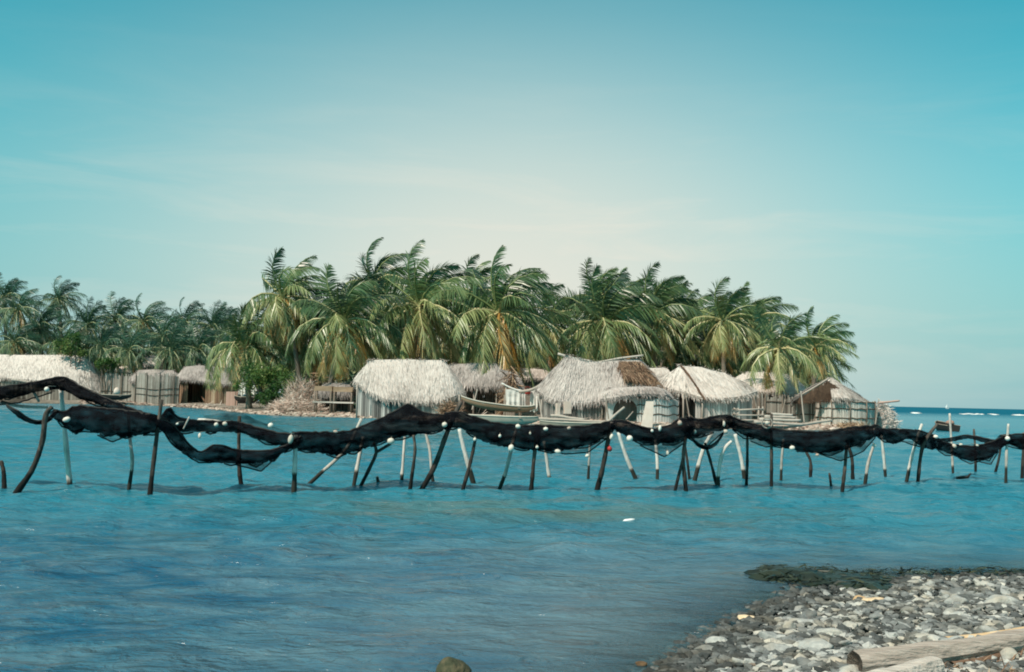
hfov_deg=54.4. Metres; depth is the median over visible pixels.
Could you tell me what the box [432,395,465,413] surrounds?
brush heap
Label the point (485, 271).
palm tree
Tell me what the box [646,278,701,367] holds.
palm tree
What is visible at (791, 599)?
cobble
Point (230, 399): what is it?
pink board
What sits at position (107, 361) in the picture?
leafy bush
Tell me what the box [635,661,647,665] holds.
beach stone
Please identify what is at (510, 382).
brush heap
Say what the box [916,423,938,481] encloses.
mooring pole
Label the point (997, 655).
driftwood stick
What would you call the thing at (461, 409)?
beach litter
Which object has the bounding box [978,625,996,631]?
cobble
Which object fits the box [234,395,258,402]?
dugout canoe
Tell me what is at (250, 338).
palm tree
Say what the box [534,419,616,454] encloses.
fishing net
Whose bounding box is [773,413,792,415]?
timber
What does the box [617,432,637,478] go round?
mooring pole
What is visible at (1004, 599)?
beach stone
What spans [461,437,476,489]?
mooring pole
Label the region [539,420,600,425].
dugout canoe
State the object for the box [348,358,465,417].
thatched hut
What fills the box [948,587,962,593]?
cobble
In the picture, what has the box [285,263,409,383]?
palm tree
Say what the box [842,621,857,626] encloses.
cobble
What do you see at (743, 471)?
mooring pole
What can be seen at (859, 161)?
sky
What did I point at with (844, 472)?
mooring pole
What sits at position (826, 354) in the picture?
palm tree
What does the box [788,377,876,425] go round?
thatched hut
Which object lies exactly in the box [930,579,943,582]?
cobble
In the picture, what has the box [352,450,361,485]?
mooring pole
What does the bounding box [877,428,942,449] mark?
fishing net
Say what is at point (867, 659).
driftwood log
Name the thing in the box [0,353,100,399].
thatched hut
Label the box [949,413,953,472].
mooring pole
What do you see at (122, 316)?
palm tree
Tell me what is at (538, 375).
thatched hut
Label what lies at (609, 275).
palm tree
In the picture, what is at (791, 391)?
open shed
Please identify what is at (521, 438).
fishing net
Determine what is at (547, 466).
mooring pole
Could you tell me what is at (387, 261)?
palm tree
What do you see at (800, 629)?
cobble
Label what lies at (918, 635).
cobble
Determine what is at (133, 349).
palm tree
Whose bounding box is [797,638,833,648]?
beach stone
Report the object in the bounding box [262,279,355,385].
palm tree
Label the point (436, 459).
mooring pole
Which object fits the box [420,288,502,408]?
palm tree
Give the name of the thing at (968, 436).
fishing net
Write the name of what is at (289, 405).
brush heap
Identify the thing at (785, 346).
palm tree
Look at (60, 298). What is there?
palm tree
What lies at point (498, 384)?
lean to
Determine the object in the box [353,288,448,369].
palm tree
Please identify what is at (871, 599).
beach stone
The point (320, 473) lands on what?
mooring pole
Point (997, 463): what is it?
mooring pole
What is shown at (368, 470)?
mooring pole
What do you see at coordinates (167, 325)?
palm tree
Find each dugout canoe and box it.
[101,394,131,399]
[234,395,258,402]
[461,395,535,412]
[469,414,537,424]
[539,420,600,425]
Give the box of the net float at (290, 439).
[288,432,294,443]
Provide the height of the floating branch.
0.157 m
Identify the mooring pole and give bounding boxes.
[0,460,6,488]
[13,406,53,492]
[59,390,71,484]
[127,406,133,489]
[147,399,163,494]
[237,416,242,483]
[291,448,297,492]
[308,418,362,483]
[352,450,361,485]
[359,444,391,485]
[400,437,405,479]
[408,435,416,488]
[419,401,462,488]
[425,434,434,481]
[458,429,475,483]
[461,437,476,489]
[498,451,512,488]
[529,449,536,489]
[544,450,550,476]
[587,445,590,478]
[594,422,612,489]
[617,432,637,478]
[655,445,658,478]
[673,439,687,490]
[685,448,690,478]
[692,433,713,480]
[704,442,715,483]
[716,440,731,485]
[733,434,745,478]
[745,436,748,484]
[770,413,772,486]
[779,448,783,480]
[805,452,812,476]
[828,473,831,485]
[840,449,847,491]
[848,448,854,479]
[863,443,874,483]
[880,440,886,476]
[905,424,922,481]
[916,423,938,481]
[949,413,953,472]
[973,429,976,471]
[994,448,1001,471]
[1004,424,1008,482]
[1020,432,1023,477]
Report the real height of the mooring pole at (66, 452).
2.234 m
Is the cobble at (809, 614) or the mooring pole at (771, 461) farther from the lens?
the mooring pole at (771, 461)
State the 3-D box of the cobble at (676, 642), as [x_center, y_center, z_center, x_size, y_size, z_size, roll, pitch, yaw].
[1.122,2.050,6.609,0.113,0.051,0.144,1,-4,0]
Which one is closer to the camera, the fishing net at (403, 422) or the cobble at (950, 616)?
the cobble at (950, 616)
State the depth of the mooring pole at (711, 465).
18.86 m
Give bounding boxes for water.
[0,391,1023,671]
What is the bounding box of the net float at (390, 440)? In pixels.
[387,437,394,443]
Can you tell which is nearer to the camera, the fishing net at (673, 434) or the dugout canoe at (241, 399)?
the fishing net at (673, 434)
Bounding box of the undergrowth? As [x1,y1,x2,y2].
[4,352,841,409]
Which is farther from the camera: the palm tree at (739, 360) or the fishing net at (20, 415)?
the palm tree at (739, 360)
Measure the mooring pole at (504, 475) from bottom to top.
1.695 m
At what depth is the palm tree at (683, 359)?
85.28 m
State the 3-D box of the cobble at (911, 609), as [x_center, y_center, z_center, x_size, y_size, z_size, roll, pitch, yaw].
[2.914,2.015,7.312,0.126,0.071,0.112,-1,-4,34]
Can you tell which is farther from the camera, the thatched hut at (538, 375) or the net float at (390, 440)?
the thatched hut at (538, 375)
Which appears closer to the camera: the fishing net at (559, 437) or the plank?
the plank
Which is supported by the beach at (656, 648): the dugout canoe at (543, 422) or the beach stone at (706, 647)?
the beach stone at (706, 647)
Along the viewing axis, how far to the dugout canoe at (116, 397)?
99.03 m
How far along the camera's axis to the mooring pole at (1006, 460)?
21.93 m
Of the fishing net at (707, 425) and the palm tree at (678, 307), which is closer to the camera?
the fishing net at (707, 425)
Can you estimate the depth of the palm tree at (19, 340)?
108.89 m
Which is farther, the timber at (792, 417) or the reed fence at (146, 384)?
the reed fence at (146, 384)
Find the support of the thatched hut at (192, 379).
on the island ground
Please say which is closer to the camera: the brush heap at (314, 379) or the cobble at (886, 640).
the cobble at (886, 640)
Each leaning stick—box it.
[538,393,542,416]
[605,394,608,418]
[684,391,689,416]
[800,391,804,422]
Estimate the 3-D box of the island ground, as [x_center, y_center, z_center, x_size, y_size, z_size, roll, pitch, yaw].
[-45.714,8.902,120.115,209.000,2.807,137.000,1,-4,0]
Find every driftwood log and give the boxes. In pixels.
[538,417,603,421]
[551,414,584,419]
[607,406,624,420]
[847,628,1023,671]
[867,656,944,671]
[877,400,899,403]
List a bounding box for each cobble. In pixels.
[658,664,674,669]
[673,640,686,647]
[732,657,743,662]
[742,623,760,626]
[746,636,762,642]
[753,645,764,651]
[764,617,774,621]
[789,597,798,602]
[794,605,803,610]
[796,657,810,665]
[797,610,816,617]
[798,627,808,631]
[802,587,812,591]
[813,618,824,626]
[818,657,827,662]
[827,656,841,662]
[829,637,842,642]
[839,640,852,645]
[839,664,858,671]
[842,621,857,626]
[859,637,876,642]
[868,613,883,618]
[882,638,891,642]
[885,631,896,638]
[900,606,916,611]
[907,580,920,582]
[913,633,928,638]
[927,634,939,640]
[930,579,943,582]
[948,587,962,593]
[948,614,959,618]
[948,635,963,639]
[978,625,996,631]
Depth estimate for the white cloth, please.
91.82 m
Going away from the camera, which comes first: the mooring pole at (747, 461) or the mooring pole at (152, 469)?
the mooring pole at (152, 469)
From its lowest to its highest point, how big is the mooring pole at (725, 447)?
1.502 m
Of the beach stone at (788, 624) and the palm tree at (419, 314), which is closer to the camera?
the beach stone at (788, 624)
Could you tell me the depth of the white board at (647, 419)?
60.62 m
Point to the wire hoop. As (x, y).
(764, 426)
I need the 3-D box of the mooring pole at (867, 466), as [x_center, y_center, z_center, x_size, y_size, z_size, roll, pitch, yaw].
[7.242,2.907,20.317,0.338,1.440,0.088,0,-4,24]
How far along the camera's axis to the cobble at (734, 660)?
5.94 m
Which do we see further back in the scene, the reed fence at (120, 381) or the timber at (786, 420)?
the reed fence at (120, 381)
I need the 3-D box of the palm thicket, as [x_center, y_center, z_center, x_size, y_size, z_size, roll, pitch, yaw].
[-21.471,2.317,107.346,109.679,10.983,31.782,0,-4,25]
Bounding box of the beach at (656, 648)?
[598,568,1023,671]
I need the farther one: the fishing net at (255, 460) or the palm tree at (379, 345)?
the palm tree at (379, 345)
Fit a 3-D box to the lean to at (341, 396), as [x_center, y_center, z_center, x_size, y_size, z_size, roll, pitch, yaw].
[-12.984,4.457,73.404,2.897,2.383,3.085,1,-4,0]
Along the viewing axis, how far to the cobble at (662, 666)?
5.86 m
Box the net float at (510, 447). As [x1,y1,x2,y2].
[508,444,513,451]
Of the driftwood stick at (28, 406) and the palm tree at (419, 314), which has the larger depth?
the palm tree at (419, 314)
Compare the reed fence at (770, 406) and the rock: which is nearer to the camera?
the rock
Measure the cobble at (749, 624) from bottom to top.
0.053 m
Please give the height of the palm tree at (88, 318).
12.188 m
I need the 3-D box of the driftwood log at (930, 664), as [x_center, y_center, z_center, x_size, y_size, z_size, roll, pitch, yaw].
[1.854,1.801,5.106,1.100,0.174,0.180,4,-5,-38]
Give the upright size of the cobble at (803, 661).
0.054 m
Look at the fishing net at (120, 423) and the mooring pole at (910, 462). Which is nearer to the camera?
the fishing net at (120, 423)
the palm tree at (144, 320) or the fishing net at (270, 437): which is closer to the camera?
the fishing net at (270, 437)
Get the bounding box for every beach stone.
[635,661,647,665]
[694,644,712,649]
[737,614,753,619]
[741,604,758,609]
[758,631,777,639]
[762,601,778,605]
[763,643,790,650]
[782,620,796,627]
[789,618,812,622]
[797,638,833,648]
[816,628,842,634]
[861,597,883,600]
[944,595,968,604]
[984,594,1018,604]
[1000,647,1018,659]
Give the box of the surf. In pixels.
[910,412,1023,415]
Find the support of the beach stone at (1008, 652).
on the beach at (656, 648)
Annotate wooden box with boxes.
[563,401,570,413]
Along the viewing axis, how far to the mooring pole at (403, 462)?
17.76 m
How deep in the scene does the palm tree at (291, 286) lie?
80.40 m
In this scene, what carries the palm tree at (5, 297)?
on the island ground
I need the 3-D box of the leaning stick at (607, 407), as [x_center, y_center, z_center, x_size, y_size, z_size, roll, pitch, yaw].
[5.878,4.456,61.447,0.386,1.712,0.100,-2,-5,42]
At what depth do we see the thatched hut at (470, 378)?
72.17 m
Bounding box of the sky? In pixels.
[0,0,1023,408]
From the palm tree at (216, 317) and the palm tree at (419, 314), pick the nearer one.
the palm tree at (419, 314)
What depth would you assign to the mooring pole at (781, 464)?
20.94 m
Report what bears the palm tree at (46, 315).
on the island ground
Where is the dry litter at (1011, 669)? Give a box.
[944,647,1023,671]
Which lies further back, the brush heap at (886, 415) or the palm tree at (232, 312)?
the palm tree at (232, 312)
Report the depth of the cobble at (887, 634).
6.49 m
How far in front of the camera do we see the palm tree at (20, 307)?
109.92 m
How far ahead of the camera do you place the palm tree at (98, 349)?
107.64 m
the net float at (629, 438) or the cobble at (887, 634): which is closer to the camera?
the cobble at (887, 634)
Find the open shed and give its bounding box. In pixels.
[735,369,808,418]
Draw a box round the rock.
[436,656,471,671]
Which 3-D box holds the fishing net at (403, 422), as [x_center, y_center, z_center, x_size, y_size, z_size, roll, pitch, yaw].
[-2.399,1.599,16.810,2.864,0.951,1.002,3,-4,-21]
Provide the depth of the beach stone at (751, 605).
7.82 m
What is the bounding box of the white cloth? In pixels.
[239,383,245,395]
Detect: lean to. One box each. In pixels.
[318,381,355,411]
[494,369,524,414]
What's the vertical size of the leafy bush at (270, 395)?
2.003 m
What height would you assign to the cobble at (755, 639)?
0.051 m
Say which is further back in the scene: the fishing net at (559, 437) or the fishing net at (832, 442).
the fishing net at (832, 442)
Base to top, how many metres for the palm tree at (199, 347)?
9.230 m
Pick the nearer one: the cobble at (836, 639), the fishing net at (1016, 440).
the cobble at (836, 639)
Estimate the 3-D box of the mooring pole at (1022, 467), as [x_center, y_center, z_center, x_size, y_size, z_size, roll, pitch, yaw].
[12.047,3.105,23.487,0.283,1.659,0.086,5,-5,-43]
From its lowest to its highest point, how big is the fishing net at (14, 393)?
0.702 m
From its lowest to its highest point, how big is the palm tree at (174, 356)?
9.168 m
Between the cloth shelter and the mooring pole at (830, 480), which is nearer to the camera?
the mooring pole at (830, 480)
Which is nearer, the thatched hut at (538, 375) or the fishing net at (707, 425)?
the fishing net at (707, 425)
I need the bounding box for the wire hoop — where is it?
[761,417,772,428]
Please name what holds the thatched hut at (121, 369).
on the island ground
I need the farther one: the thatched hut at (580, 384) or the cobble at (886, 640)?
the thatched hut at (580, 384)
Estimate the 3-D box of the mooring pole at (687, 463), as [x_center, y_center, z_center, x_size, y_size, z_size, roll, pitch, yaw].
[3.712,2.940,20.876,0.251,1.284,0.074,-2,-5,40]
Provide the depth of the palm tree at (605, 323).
79.22 m
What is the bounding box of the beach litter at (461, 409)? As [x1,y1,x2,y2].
[179,401,900,427]
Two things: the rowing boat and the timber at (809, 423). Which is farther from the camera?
the rowing boat
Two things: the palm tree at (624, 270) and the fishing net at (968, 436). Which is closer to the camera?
the fishing net at (968, 436)
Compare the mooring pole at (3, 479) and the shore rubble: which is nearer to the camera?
the mooring pole at (3, 479)
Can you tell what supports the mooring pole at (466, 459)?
in the water
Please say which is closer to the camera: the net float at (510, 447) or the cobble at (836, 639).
the cobble at (836, 639)
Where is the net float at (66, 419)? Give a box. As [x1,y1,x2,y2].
[62,416,70,421]
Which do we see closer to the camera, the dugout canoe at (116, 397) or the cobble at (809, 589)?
the cobble at (809, 589)
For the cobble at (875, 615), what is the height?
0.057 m
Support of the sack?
on the dugout canoe at (116, 397)
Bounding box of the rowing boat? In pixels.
[935,420,960,431]
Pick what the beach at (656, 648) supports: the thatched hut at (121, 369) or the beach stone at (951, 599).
the beach stone at (951, 599)
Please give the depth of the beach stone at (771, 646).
6.24 m
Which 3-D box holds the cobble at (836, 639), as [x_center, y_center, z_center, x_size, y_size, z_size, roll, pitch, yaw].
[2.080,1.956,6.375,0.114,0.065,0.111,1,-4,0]
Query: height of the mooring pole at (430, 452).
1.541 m
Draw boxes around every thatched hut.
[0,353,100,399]
[115,365,135,386]
[127,368,179,402]
[142,355,170,369]
[178,364,238,403]
[215,357,241,402]
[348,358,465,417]
[449,362,504,414]
[518,353,664,419]
[519,367,549,411]
[649,366,669,378]
[658,364,759,422]
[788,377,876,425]
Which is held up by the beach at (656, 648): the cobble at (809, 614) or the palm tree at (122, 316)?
the cobble at (809, 614)
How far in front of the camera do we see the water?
11.05 m
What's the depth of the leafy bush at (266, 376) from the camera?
76.63 m
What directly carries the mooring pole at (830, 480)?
in the water
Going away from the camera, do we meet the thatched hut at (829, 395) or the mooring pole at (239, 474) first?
the mooring pole at (239, 474)
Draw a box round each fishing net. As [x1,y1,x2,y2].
[0,376,155,414]
[6,404,56,424]
[50,404,169,441]
[155,418,300,471]
[161,407,291,448]
[290,403,448,458]
[444,411,540,450]
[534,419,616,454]
[610,417,694,456]
[685,414,733,444]
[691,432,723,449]
[729,414,882,460]
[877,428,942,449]
[937,436,1008,464]
[941,434,994,442]
[996,433,1023,449]
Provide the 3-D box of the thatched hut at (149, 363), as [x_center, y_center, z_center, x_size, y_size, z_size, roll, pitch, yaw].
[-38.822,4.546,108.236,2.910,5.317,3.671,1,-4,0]
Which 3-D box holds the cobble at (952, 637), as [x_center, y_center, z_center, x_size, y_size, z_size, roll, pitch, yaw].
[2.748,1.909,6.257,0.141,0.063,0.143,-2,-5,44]
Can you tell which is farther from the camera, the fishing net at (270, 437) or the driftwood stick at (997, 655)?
the fishing net at (270, 437)
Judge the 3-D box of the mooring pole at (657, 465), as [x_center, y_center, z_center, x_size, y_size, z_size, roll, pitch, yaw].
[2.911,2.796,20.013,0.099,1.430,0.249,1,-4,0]
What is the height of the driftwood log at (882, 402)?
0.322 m
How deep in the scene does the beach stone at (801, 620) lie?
7.06 m
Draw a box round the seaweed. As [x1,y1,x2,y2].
[744,563,1023,590]
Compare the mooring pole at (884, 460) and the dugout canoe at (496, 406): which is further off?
the dugout canoe at (496, 406)
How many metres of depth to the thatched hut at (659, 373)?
73.96 m
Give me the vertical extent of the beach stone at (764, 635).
0.080 m
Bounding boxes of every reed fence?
[100,372,133,400]
[134,372,178,403]
[752,392,765,418]
[764,394,814,422]
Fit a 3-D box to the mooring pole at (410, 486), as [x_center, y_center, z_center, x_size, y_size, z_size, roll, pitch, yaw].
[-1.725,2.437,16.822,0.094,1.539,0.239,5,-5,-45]
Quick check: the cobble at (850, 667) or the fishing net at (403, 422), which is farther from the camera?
the fishing net at (403, 422)
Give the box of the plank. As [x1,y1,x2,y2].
[945,627,1023,637]
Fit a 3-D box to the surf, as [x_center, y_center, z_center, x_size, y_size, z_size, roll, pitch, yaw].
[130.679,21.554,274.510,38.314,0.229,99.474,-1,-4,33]
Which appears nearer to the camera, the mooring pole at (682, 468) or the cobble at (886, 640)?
the cobble at (886, 640)
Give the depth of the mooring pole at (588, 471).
19.59 m
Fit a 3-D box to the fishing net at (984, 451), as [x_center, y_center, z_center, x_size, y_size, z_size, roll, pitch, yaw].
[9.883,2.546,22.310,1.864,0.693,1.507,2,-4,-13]
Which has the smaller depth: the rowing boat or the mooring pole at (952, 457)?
the mooring pole at (952, 457)
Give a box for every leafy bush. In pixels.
[49,330,92,368]
[94,357,121,393]
[230,356,294,408]
[255,385,287,407]
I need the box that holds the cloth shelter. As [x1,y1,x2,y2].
[501,383,538,415]
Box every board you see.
[226,392,237,405]
[555,403,559,414]
[641,401,653,426]
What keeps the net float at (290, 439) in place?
attached to the fishing net at (255, 460)
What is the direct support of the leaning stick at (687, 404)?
on the shore rubble
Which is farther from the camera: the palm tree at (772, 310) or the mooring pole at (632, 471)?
the palm tree at (772, 310)
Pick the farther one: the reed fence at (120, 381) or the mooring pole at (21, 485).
the reed fence at (120, 381)
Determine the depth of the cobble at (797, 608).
7.62 m
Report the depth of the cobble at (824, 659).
5.89 m
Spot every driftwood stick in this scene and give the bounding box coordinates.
[10,404,47,408]
[11,378,39,401]
[197,418,220,420]
[949,653,999,665]
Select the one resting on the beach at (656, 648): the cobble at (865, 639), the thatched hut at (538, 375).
the cobble at (865, 639)
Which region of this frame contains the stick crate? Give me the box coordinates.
[732,406,763,425]
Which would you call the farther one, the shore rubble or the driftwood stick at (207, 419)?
the shore rubble
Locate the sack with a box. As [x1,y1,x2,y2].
[113,387,120,393]
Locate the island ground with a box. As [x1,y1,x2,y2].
[22,399,899,429]
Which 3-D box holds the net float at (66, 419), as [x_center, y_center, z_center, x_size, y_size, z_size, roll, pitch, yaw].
[-6.840,1.282,15.415,0.116,0.101,0.341,1,-4,0]
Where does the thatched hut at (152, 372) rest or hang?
on the island ground
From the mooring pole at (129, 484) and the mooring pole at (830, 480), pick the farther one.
the mooring pole at (830, 480)
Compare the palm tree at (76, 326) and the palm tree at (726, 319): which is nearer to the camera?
the palm tree at (726, 319)
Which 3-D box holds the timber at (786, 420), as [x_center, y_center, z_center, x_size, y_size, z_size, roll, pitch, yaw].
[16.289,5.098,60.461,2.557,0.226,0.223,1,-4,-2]
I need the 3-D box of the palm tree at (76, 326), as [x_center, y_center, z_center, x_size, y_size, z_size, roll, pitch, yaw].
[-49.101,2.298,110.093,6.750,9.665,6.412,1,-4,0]
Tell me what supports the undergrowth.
on the island ground
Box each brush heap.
[264,395,329,411]
[279,374,320,400]
[306,368,327,389]
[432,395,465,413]
[494,366,528,415]
[833,420,870,427]
[876,399,901,427]
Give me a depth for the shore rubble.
69.79 m
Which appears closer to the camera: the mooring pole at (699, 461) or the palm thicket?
the mooring pole at (699, 461)
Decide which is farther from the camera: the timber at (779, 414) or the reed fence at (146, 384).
the reed fence at (146, 384)
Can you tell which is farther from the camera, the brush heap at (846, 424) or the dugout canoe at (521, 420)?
the brush heap at (846, 424)
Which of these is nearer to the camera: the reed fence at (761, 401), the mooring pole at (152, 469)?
the mooring pole at (152, 469)
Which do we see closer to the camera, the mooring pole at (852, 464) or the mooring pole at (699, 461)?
the mooring pole at (699, 461)
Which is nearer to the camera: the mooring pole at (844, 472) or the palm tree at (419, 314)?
the mooring pole at (844, 472)
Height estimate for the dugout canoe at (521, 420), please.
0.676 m
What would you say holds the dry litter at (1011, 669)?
on the beach at (656, 648)
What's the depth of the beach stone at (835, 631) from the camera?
6.61 m
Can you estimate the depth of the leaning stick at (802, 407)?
65.41 m
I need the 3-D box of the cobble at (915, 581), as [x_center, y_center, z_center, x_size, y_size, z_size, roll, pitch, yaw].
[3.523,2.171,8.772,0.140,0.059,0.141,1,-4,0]
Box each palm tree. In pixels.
[0,272,31,354]
[0,281,50,353]
[0,287,14,333]
[0,313,48,355]
[9,298,72,354]
[36,314,98,356]
[40,275,87,354]
[59,296,123,355]
[73,318,133,374]
[93,291,151,354]
[102,321,161,394]
[118,294,175,369]
[134,321,205,373]
[136,306,195,362]
[163,297,207,358]
[165,320,223,369]
[185,299,238,364]
[201,302,244,343]
[204,303,296,408]
[239,246,342,382]
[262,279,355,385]
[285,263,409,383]
[341,237,418,330]
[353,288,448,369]
[367,240,486,363]
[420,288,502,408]
[427,245,582,413]
[447,254,509,391]
[516,283,590,369]
[551,264,666,367]
[574,258,630,348]
[617,267,650,348]
[623,262,704,367]
[643,313,720,371]
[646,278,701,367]
[664,280,716,336]
[681,311,754,376]
[682,277,772,372]
[713,281,798,371]
[726,318,787,377]
[739,304,835,421]
[779,306,859,390]
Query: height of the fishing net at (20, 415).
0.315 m
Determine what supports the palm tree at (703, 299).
on the island ground
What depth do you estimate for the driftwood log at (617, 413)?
59.73 m
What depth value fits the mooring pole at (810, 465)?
21.19 m
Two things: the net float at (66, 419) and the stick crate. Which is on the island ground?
the stick crate
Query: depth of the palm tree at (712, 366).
84.08 m
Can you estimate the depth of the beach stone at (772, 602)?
7.86 m
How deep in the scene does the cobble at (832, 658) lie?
5.86 m
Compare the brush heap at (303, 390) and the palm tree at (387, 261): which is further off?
the palm tree at (387, 261)
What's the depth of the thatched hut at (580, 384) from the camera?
64.92 m
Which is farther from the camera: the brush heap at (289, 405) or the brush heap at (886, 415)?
the brush heap at (289, 405)
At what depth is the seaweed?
9.08 m
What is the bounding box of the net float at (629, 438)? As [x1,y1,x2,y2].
[627,434,632,441]
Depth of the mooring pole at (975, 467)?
24.64 m
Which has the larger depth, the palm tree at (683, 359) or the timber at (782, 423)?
the palm tree at (683, 359)
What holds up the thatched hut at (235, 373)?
on the island ground
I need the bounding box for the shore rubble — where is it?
[77,400,838,429]
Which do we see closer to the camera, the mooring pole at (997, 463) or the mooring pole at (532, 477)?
the mooring pole at (532, 477)
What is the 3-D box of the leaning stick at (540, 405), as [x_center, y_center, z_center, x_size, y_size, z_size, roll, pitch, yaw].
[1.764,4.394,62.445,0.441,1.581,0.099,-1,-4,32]
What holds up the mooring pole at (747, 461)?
in the water
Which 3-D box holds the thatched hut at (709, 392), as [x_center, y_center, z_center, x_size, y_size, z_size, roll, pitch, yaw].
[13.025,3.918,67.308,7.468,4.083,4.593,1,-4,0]
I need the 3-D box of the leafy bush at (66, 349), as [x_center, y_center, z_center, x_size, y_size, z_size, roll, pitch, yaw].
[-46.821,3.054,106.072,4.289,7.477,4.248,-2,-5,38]
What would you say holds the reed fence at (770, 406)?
on the island ground
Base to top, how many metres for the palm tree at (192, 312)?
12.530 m
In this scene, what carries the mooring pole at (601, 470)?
in the water
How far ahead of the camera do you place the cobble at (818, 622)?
6.94 m
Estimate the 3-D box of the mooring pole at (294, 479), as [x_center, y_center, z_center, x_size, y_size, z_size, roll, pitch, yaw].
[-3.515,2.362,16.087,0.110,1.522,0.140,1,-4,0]
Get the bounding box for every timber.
[754,420,804,425]
[759,418,800,421]
[764,415,795,418]
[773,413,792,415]
[783,419,831,428]
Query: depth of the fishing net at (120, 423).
15.11 m
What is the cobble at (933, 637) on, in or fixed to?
on the beach at (656, 648)
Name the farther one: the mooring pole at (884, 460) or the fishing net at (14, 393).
the mooring pole at (884, 460)
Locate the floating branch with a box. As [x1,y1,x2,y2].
[956,473,970,478]
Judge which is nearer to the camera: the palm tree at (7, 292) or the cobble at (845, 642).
the cobble at (845, 642)

